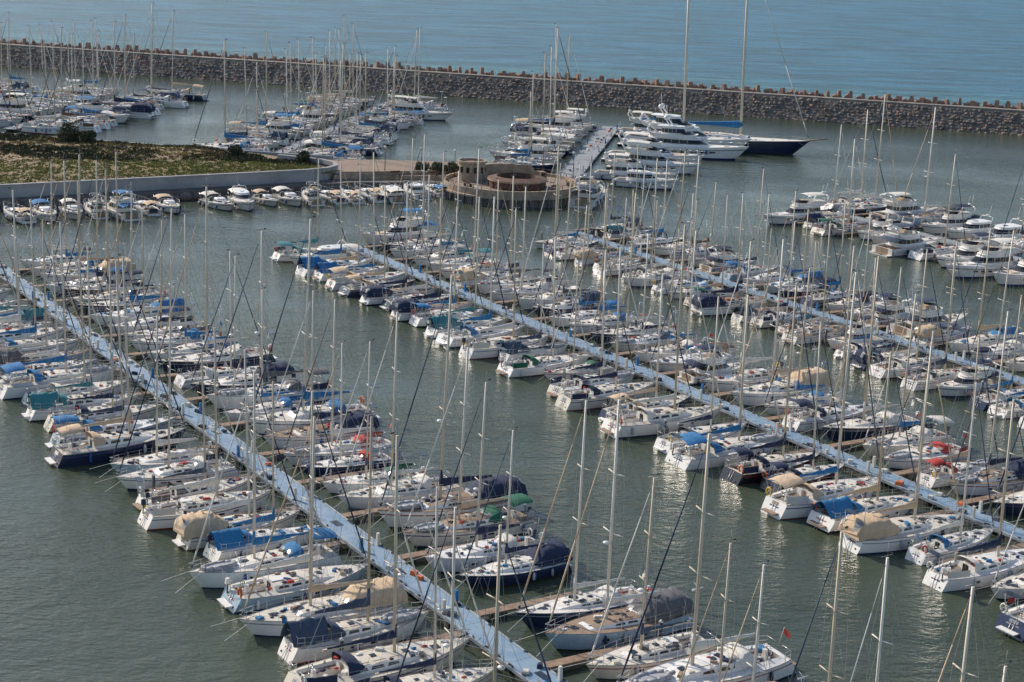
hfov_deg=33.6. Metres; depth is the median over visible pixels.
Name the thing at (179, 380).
sailboat
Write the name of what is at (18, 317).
sailboat
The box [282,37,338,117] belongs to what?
sailboat
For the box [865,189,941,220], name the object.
motor yacht
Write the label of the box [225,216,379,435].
sailboat
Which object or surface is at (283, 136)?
sailboat
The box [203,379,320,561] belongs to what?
sailboat
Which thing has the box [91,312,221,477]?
sailboat
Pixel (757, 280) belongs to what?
sailboat
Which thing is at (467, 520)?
sailboat
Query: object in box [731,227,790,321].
sailboat
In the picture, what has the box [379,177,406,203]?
motorboat
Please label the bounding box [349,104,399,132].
motorboat
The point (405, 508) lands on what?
sailboat
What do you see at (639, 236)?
sailboat
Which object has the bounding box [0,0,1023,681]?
sea water
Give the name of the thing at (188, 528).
sailboat
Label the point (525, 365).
sailboat
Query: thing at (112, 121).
sailboat
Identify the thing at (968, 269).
motor yacht
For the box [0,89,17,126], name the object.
sailboat
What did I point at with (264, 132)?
sailboat
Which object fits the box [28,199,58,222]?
motorboat
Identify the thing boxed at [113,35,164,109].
sailboat
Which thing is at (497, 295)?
sailboat
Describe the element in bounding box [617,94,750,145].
motor yacht
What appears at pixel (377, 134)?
sailboat
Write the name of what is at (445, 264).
sailboat
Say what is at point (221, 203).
motorboat
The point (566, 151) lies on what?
sailboat
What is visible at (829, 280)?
sailboat
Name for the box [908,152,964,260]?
sailboat
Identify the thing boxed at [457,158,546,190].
building
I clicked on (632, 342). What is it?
sailboat
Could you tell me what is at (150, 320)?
sailboat
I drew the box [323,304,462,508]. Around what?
sailboat
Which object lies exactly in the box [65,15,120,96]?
sailboat
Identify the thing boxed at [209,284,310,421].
sailboat
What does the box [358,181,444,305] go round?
sailboat
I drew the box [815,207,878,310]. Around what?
sailboat
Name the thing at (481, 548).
sailboat
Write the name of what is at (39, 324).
sailboat
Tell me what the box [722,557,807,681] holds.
sailboat
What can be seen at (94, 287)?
sailboat
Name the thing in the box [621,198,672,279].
sailboat
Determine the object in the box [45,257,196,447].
sailboat
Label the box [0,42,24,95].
sailboat
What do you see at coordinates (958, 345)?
sailboat
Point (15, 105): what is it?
motor yacht
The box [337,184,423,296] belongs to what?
sailboat
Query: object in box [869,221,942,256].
motorboat
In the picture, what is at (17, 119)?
sailboat
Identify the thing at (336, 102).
sailboat
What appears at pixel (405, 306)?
sailboat
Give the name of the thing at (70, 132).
shrub
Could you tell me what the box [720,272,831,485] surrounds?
sailboat
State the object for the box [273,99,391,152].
floating pontoon
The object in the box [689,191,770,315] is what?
sailboat
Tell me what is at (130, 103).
sailboat
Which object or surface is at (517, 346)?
sailboat
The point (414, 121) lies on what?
sailboat
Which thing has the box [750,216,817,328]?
sailboat
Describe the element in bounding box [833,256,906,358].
sailboat
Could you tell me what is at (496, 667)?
sailboat
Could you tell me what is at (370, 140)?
sailboat
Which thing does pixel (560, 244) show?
sailboat
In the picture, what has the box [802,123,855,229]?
sailboat
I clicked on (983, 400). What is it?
sailboat
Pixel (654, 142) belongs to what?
motor yacht
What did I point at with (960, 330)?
sailboat
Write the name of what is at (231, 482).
sailboat
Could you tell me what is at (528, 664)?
floating pontoon
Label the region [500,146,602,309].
sailboat
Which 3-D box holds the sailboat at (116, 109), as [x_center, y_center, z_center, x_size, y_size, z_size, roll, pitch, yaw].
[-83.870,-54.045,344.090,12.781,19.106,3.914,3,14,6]
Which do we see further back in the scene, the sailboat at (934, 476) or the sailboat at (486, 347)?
the sailboat at (486, 347)
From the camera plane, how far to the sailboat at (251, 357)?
167.60 m
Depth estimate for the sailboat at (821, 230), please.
252.65 m
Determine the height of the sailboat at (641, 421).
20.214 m
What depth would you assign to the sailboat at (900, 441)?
150.31 m
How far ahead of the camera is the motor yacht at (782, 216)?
260.40 m
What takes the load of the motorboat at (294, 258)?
on the sea water
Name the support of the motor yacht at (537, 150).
on the sea water
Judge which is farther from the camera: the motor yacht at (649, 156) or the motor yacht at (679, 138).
the motor yacht at (679, 138)
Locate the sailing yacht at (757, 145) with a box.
[630,0,826,154]
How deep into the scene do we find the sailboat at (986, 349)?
183.32 m
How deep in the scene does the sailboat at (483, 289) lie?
206.00 m
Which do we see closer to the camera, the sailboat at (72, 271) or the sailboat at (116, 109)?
the sailboat at (72, 271)
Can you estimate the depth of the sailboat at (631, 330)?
184.30 m
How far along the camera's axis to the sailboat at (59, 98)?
364.59 m
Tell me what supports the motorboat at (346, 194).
on the sea water
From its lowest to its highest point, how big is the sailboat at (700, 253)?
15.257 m
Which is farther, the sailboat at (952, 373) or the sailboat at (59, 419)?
the sailboat at (952, 373)
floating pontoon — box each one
[0,262,662,681]
[3,91,139,131]
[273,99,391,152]
[352,234,1023,564]
[541,228,1023,395]
[558,123,618,180]
[796,209,1020,269]
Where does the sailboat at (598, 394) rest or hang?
on the sea water
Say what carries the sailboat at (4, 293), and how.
on the sea water
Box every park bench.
[390,171,399,176]
[427,171,437,176]
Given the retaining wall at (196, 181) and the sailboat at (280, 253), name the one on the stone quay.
the retaining wall at (196, 181)
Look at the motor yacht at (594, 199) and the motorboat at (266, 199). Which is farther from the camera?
the motor yacht at (594, 199)
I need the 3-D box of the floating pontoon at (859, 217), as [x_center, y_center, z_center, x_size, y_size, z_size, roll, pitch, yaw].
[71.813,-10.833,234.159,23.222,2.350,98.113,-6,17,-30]
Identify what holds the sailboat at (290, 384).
on the sea water
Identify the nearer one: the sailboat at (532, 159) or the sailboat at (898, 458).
the sailboat at (898, 458)
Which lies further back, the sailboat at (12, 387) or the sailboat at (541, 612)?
the sailboat at (12, 387)
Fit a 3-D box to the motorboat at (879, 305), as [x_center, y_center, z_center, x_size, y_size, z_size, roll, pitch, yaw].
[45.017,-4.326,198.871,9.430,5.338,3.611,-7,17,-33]
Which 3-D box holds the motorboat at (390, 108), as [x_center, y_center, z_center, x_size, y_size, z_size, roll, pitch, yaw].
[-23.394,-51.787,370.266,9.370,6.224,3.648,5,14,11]
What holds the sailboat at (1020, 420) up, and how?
on the sea water
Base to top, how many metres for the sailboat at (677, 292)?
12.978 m
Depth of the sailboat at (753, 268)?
218.68 m
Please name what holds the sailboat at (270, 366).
on the sea water
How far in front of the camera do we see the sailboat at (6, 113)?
337.25 m
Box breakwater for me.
[0,38,1023,135]
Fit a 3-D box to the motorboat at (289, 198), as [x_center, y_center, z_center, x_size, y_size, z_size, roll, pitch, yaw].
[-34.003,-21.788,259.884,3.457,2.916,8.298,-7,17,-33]
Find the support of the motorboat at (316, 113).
on the sea water
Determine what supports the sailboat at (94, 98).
on the sea water
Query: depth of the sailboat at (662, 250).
232.23 m
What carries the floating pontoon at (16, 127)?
on the sea water
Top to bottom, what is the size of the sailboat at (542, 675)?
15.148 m
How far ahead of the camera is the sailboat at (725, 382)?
168.17 m
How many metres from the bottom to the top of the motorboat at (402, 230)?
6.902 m
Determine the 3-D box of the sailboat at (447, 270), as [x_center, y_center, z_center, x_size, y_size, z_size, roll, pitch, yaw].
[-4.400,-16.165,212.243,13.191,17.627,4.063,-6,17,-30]
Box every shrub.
[57,121,81,141]
[79,130,96,142]
[227,144,242,155]
[296,150,309,161]
[415,161,430,170]
[429,162,445,173]
[444,161,457,173]
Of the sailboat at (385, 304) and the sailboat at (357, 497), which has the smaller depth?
the sailboat at (357, 497)
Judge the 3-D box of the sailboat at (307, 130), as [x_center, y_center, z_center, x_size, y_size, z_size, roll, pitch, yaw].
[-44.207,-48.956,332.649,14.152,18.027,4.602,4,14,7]
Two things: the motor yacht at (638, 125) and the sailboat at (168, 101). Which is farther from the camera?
the sailboat at (168, 101)
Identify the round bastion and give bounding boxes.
[440,168,577,208]
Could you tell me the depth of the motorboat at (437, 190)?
270.89 m
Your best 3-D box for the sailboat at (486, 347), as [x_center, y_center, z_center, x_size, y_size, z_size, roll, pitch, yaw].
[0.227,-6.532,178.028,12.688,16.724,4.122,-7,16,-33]
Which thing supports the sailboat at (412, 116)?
on the sea water
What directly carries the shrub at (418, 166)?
on the promenade
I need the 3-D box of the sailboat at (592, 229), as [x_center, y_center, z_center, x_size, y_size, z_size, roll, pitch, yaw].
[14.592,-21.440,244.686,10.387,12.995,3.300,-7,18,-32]
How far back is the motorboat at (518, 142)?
313.32 m
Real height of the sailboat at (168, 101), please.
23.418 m
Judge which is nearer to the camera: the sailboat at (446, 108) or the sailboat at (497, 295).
the sailboat at (497, 295)
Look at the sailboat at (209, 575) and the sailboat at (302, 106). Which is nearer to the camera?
the sailboat at (209, 575)
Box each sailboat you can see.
[0,12,41,91]
[0,22,30,92]
[0,39,34,120]
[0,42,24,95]
[0,49,29,123]
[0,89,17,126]
[0,182,85,343]
[0,193,86,353]
[0,203,47,323]
[0,213,101,372]
[0,220,134,399]
[0,221,63,329]
[0,231,39,314]
[0,257,26,305]
[0,261,24,299]
[1,242,106,378]
[9,161,96,267]
[12,25,59,114]
[17,24,67,112]
[18,40,69,110]
[19,161,112,276]
[21,45,87,134]
[21,236,154,421]
[21,258,143,405]
[23,17,78,104]
[23,152,135,283]
[30,27,101,132]
[35,175,125,293]
[43,259,170,432]
[44,254,205,467]
[45,30,90,102]
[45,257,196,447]
[46,33,110,129]
[49,20,105,102]
[50,158,142,297]
[56,40,117,126]
[57,163,159,308]
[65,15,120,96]
[65,150,175,315]
[67,20,119,98]
[75,182,186,326]
[76,21,155,118]
[77,30,130,120]
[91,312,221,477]
[95,208,195,333]
[95,309,239,491]
[99,16,160,115]
[105,33,155,104]
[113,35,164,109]
[118,200,221,351]
[121,218,212,343]
[123,4,189,107]
[131,21,180,99]
[132,212,237,363]
[132,339,270,509]
[137,316,293,530]
[140,10,208,100]
[143,178,277,372]
[162,364,342,591]
[172,338,325,550]
[173,249,269,388]
[174,247,295,394]
[188,228,331,409]
[193,37,270,151]
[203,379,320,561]
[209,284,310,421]
[210,404,407,640]
[213,44,282,149]
[217,384,386,613]
[223,64,287,148]
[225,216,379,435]
[228,30,300,140]
[235,61,288,145]
[249,281,378,448]
[254,48,318,134]
[258,38,321,130]
[262,297,399,466]
[263,38,325,128]
[270,158,357,261]
[277,407,448,664]
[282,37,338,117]
[282,340,394,477]
[284,421,501,681]
[290,53,345,123]
[290,56,367,159]
[294,31,360,115]
[295,160,385,276]
[297,57,360,155]
[300,45,351,118]
[301,39,382,155]
[305,27,361,113]
[305,59,373,145]
[306,29,367,110]
[309,338,428,493]
[310,164,400,281]
[311,15,375,107]
[321,53,383,147]
[323,151,420,290]
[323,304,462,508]
[324,23,383,105]
[327,54,396,141]
[328,51,393,145]
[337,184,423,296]
[341,52,397,137]
[346,63,392,128]
[354,48,418,128]
[354,474,521,681]
[355,262,527,530]
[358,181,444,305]
[366,52,424,126]
[370,46,424,124]
[376,55,417,117]
[377,137,449,252]
[380,172,466,311]
[381,337,537,547]
[387,135,466,257]
[389,197,481,321]
[391,29,446,111]
[396,494,548,681]
[400,27,449,110]
[400,151,480,265]
[402,374,547,572]
[409,200,493,327]
[413,165,493,270]
[423,141,519,279]
[423,195,520,338]
[433,520,551,681]
[434,195,534,347]
[437,421,572,587]
[452,178,537,285]
[458,206,565,359]
[463,174,558,293]
[481,185,567,300]
[490,394,652,631]
[491,70,567,163]
[495,90,563,171]
[495,231,606,377]
[498,242,580,361]
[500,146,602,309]
[503,50,579,156]
[508,27,593,141]
[509,45,588,143]
[512,19,590,135]
[517,181,606,316]
[517,391,693,656]
[528,255,613,380]
[529,163,583,247]
[537,198,622,326]
[538,35,592,131]
[544,163,599,253]
[546,248,649,397]
[552,160,616,260]
[554,464,716,681]
[555,245,672,410]
[556,187,644,333]
[574,178,634,264]
[578,191,676,343]
[581,151,642,235]
[593,197,645,268]
[597,184,653,275]
[597,229,685,351]
[598,265,703,420]
[599,217,735,438]
[603,139,655,238]
[611,157,690,286]
[614,164,666,243]
[616,419,795,681]
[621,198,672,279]
[621,234,713,362]
[625,156,686,249]
[645,149,713,255]
[646,224,736,370]
[651,191,710,294]
[653,295,763,453]
[657,199,723,298]
[658,152,723,259]
[665,289,801,470]
[680,531,775,681]
[683,194,753,306]
[685,178,742,266]
[686,233,788,391]
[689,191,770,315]
[713,236,832,405]
[719,167,784,281]
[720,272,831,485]
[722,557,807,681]
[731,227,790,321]
[735,189,794,283]
[745,263,845,414]
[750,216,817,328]
[757,185,825,292]
[759,320,859,492]
[761,260,898,519]
[771,208,837,297]
[777,236,834,335]
[781,219,846,344]
[782,244,882,431]
[790,521,884,681]
[800,198,863,307]
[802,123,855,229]
[803,247,921,439]
[806,346,936,533]
[811,138,871,235]
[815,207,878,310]
[820,108,887,210]
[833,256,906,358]
[835,212,887,319]
[837,92,897,213]
[838,336,983,554]
[847,289,953,458]
[850,265,916,370]
[850,544,913,681]
[869,247,957,378]
[870,323,967,469]
[891,105,965,225]
[900,240,971,390]
[905,372,1012,565]
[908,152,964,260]
[912,238,983,343]
[916,333,1001,487]
[922,393,1023,591]
[929,308,1023,495]
[936,222,1022,352]
[938,571,996,681]
[957,226,1023,359]
[966,505,1023,603]
[968,288,1023,410]
[976,418,1023,515]
[987,344,1023,418]
[994,312,1023,371]
[994,590,1023,641]
[998,165,1023,249]
[999,650,1011,681]
[1017,401,1023,428]
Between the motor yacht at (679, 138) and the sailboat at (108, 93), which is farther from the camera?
the sailboat at (108, 93)
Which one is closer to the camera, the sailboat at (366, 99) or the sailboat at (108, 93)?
the sailboat at (366, 99)
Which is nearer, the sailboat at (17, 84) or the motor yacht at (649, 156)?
the motor yacht at (649, 156)
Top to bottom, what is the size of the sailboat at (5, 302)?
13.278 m
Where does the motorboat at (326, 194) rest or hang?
on the sea water
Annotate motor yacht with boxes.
[0,87,45,118]
[383,93,453,119]
[488,137,561,165]
[501,121,572,154]
[513,105,587,136]
[529,104,596,130]
[568,173,605,208]
[589,148,676,179]
[601,124,704,162]
[606,129,700,173]
[610,159,678,189]
[615,106,655,136]
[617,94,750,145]
[647,114,748,159]
[763,183,836,223]
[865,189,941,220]
[944,230,1023,277]
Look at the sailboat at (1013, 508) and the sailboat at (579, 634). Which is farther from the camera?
the sailboat at (1013, 508)
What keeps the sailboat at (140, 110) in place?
on the sea water
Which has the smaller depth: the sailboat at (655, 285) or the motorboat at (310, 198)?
the sailboat at (655, 285)
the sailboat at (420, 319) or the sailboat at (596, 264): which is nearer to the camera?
the sailboat at (420, 319)
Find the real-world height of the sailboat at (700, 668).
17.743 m
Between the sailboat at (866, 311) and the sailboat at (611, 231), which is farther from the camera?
the sailboat at (611, 231)
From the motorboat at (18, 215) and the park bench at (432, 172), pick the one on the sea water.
the motorboat at (18, 215)
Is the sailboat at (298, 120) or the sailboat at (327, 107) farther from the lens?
the sailboat at (327, 107)
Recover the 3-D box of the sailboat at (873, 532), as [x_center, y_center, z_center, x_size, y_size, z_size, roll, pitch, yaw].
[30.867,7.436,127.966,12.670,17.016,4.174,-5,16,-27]
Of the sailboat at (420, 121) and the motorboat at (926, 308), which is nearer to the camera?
the motorboat at (926, 308)
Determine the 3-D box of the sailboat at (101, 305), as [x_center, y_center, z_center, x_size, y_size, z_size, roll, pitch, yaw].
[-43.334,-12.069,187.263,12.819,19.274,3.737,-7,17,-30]
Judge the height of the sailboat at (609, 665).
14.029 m
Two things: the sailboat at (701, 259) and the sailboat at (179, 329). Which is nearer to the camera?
the sailboat at (179, 329)
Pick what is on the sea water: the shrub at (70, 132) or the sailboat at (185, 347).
the sailboat at (185, 347)
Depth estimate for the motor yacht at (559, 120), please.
348.42 m
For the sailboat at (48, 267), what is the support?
on the sea water
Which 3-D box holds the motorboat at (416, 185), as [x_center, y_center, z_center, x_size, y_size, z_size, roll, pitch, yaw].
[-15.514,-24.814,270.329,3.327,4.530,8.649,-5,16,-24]
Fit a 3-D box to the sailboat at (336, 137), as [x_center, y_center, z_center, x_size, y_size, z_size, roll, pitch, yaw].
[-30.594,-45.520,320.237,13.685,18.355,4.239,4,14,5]
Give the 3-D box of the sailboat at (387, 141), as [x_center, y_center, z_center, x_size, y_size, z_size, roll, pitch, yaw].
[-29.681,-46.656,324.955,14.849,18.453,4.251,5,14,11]
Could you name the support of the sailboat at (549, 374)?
on the sea water
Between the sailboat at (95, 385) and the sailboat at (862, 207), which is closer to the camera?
the sailboat at (95, 385)
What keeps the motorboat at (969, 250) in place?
on the sea water
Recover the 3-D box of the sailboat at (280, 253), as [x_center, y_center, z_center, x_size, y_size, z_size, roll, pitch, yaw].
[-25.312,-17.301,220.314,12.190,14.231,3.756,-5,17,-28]
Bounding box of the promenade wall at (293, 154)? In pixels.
[15,134,332,158]
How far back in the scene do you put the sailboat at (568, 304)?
195.50 m
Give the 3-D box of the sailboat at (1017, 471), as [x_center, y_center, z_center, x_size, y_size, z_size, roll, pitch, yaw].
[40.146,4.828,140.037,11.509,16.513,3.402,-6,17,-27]
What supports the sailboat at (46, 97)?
on the sea water
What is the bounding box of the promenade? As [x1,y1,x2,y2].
[327,159,458,179]
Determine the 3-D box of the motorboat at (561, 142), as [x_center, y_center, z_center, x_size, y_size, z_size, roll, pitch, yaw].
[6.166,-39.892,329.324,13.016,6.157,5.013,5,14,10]
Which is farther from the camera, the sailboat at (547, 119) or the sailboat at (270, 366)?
the sailboat at (547, 119)
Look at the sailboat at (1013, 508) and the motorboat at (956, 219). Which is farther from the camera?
the motorboat at (956, 219)
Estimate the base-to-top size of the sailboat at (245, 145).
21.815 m
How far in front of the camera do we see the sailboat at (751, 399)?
164.25 m
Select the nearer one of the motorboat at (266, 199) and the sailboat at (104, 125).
the motorboat at (266, 199)
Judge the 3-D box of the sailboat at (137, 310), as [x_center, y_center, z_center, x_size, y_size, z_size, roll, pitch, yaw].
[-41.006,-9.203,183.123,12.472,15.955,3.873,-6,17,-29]
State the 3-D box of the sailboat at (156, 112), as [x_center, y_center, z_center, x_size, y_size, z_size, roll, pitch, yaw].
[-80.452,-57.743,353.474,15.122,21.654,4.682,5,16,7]
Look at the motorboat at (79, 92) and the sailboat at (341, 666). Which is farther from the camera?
the motorboat at (79, 92)
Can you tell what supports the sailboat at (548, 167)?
on the sea water
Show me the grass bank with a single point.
(56, 165)
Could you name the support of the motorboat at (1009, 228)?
on the sea water
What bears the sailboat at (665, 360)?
on the sea water
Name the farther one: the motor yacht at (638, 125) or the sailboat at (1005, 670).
the motor yacht at (638, 125)
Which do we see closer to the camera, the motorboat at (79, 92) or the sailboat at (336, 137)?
the sailboat at (336, 137)
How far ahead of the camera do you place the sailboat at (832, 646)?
89.61 m
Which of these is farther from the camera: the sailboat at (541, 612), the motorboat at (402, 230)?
the motorboat at (402, 230)
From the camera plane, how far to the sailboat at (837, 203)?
274.56 m
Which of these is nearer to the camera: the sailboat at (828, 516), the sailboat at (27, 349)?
the sailboat at (828, 516)
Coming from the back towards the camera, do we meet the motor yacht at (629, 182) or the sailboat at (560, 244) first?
the motor yacht at (629, 182)
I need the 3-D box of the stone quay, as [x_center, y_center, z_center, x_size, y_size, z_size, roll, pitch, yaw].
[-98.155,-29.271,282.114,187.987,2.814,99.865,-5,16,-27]
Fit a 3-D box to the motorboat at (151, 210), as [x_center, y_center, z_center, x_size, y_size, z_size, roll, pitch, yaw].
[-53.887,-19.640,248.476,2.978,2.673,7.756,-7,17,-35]
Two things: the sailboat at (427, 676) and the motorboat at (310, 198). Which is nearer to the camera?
the sailboat at (427, 676)
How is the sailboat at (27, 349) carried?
on the sea water
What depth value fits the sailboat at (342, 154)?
299.08 m
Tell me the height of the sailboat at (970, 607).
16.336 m
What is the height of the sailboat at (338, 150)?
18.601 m
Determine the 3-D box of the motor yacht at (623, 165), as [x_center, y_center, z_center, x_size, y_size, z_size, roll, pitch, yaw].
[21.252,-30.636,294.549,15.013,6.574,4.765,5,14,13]
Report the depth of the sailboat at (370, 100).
383.12 m
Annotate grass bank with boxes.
[0,137,339,183]
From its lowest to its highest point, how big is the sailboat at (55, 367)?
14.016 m
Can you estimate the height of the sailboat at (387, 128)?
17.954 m
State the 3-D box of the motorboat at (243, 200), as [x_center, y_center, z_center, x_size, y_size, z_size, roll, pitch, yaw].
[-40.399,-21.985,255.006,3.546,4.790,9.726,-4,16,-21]
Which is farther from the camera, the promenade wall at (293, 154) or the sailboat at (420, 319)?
the promenade wall at (293, 154)
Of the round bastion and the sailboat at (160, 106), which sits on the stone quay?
the round bastion
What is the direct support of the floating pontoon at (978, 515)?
on the sea water
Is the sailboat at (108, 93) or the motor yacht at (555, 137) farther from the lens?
the sailboat at (108, 93)
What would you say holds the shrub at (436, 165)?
on the promenade
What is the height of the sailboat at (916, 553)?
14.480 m
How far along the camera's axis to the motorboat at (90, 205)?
242.58 m
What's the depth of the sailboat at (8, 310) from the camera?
184.80 m
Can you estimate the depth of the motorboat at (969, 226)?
253.00 m
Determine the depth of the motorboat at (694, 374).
170.72 m
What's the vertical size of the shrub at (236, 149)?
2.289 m
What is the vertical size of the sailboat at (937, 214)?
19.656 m
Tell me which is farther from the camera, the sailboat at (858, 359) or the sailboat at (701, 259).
the sailboat at (701, 259)
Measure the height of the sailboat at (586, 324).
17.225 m
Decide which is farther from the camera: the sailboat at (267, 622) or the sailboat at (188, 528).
the sailboat at (188, 528)
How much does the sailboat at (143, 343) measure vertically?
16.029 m
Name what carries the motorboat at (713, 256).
on the sea water
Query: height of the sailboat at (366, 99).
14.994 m
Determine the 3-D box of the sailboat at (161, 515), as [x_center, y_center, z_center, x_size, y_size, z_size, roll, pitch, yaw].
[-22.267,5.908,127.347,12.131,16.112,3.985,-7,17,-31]
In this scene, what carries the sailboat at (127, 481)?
on the sea water
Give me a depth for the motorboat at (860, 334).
186.16 m
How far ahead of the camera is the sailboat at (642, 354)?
177.82 m
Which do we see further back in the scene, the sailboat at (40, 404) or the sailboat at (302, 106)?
the sailboat at (302, 106)
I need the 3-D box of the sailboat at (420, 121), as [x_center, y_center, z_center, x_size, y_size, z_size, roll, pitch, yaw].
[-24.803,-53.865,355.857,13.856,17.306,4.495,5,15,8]
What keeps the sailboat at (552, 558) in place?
on the sea water
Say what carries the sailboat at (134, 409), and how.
on the sea water
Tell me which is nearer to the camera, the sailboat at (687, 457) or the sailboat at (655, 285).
the sailboat at (687, 457)
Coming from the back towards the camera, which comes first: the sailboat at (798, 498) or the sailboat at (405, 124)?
the sailboat at (405, 124)
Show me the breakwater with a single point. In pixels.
(970, 116)
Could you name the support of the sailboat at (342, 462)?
on the sea water
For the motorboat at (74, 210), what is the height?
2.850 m
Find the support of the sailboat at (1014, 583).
on the sea water
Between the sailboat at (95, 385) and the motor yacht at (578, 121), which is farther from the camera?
the motor yacht at (578, 121)
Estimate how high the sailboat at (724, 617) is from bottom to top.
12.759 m
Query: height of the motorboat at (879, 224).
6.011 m
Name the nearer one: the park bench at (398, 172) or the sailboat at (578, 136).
the park bench at (398, 172)
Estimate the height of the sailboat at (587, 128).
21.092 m
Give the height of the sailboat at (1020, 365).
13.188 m
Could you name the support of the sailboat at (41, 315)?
on the sea water
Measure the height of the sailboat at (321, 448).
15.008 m
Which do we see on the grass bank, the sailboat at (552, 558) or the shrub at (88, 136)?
the shrub at (88, 136)
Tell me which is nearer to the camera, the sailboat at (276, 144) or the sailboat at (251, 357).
the sailboat at (251, 357)
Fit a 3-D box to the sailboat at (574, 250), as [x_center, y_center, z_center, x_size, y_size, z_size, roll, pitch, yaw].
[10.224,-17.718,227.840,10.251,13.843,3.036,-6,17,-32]
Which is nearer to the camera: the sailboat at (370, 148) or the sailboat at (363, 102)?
the sailboat at (370, 148)
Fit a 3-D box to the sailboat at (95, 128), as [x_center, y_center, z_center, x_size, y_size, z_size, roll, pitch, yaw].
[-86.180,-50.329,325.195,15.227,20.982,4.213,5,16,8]
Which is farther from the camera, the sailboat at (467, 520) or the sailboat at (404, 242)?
the sailboat at (404, 242)
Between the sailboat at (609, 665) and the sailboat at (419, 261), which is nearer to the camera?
the sailboat at (609, 665)
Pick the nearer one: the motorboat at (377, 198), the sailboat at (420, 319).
the sailboat at (420, 319)
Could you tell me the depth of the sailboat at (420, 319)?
189.36 m
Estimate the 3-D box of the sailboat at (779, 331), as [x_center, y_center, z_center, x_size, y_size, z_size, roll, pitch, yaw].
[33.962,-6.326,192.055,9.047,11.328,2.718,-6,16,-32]
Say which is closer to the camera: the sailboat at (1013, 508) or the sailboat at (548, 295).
the sailboat at (1013, 508)
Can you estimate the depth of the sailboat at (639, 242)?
236.57 m
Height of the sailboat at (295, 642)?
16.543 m
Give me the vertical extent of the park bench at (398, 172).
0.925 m
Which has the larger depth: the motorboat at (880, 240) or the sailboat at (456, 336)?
the motorboat at (880, 240)
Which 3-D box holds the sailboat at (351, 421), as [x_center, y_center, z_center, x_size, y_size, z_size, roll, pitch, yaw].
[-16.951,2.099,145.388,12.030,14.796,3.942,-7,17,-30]
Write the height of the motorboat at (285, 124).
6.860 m
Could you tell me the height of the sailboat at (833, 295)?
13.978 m
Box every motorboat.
[1,86,10,96]
[3,201,36,223]
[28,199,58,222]
[57,198,84,219]
[63,72,105,100]
[65,91,130,122]
[82,189,109,219]
[101,182,143,221]
[132,195,161,215]
[136,80,184,99]
[152,194,180,213]
[198,191,233,210]
[226,182,255,210]
[241,110,307,139]
[251,189,277,206]
[271,186,302,206]
[288,97,333,126]
[288,230,362,264]
[300,175,325,206]
[303,124,355,151]
[320,186,347,204]
[339,185,365,203]
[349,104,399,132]
[355,182,388,202]
[361,200,436,245]
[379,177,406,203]
[384,91,424,109]
[388,90,427,108]
[403,177,432,200]
[422,179,445,198]
[509,125,564,158]
[511,126,577,150]
[677,334,749,384]
[697,238,758,272]
[827,308,883,349]
[857,202,898,239]
[858,293,923,325]
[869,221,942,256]
[870,200,919,243]
[889,290,967,338]
[921,196,981,233]
[935,220,999,267]
[936,348,1004,396]
[947,207,993,239]
[971,208,1023,244]
[992,255,1023,285]
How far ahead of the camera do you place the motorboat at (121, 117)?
339.81 m
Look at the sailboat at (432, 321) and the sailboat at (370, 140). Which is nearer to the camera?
the sailboat at (432, 321)
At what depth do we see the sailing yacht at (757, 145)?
333.68 m
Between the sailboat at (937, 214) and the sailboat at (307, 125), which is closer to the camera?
the sailboat at (937, 214)
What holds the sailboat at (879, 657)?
on the sea water
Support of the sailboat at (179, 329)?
on the sea water
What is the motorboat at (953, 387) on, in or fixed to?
on the sea water
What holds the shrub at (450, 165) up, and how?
on the promenade
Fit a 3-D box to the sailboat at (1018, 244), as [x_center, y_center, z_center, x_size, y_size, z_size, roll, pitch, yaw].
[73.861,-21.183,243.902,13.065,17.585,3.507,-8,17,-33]
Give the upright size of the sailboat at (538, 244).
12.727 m
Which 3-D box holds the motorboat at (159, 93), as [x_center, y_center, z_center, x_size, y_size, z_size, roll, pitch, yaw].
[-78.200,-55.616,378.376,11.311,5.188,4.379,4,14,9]
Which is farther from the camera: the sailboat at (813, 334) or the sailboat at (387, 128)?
the sailboat at (387, 128)
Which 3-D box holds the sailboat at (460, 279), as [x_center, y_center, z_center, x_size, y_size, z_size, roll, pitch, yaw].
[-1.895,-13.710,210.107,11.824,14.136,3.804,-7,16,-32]
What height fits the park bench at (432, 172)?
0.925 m
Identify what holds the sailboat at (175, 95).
on the sea water
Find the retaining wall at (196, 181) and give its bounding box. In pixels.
[0,154,337,197]
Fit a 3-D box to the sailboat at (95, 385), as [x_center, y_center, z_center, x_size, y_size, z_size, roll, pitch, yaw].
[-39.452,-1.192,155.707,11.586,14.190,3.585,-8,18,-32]
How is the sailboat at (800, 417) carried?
on the sea water
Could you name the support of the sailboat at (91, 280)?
on the sea water
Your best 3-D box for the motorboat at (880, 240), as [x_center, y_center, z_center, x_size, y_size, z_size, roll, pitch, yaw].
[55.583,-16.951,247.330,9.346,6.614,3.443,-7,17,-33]
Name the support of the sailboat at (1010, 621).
on the sea water
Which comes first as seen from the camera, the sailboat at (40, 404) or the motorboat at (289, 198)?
the sailboat at (40, 404)
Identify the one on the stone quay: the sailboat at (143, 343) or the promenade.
the promenade
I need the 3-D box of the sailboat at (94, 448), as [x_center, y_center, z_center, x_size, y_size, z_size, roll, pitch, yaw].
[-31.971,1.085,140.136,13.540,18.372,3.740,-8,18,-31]
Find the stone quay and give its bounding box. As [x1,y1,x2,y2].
[0,179,441,210]
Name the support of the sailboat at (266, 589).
on the sea water
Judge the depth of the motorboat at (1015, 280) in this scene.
221.72 m
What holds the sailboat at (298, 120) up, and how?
on the sea water
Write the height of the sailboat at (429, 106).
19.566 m

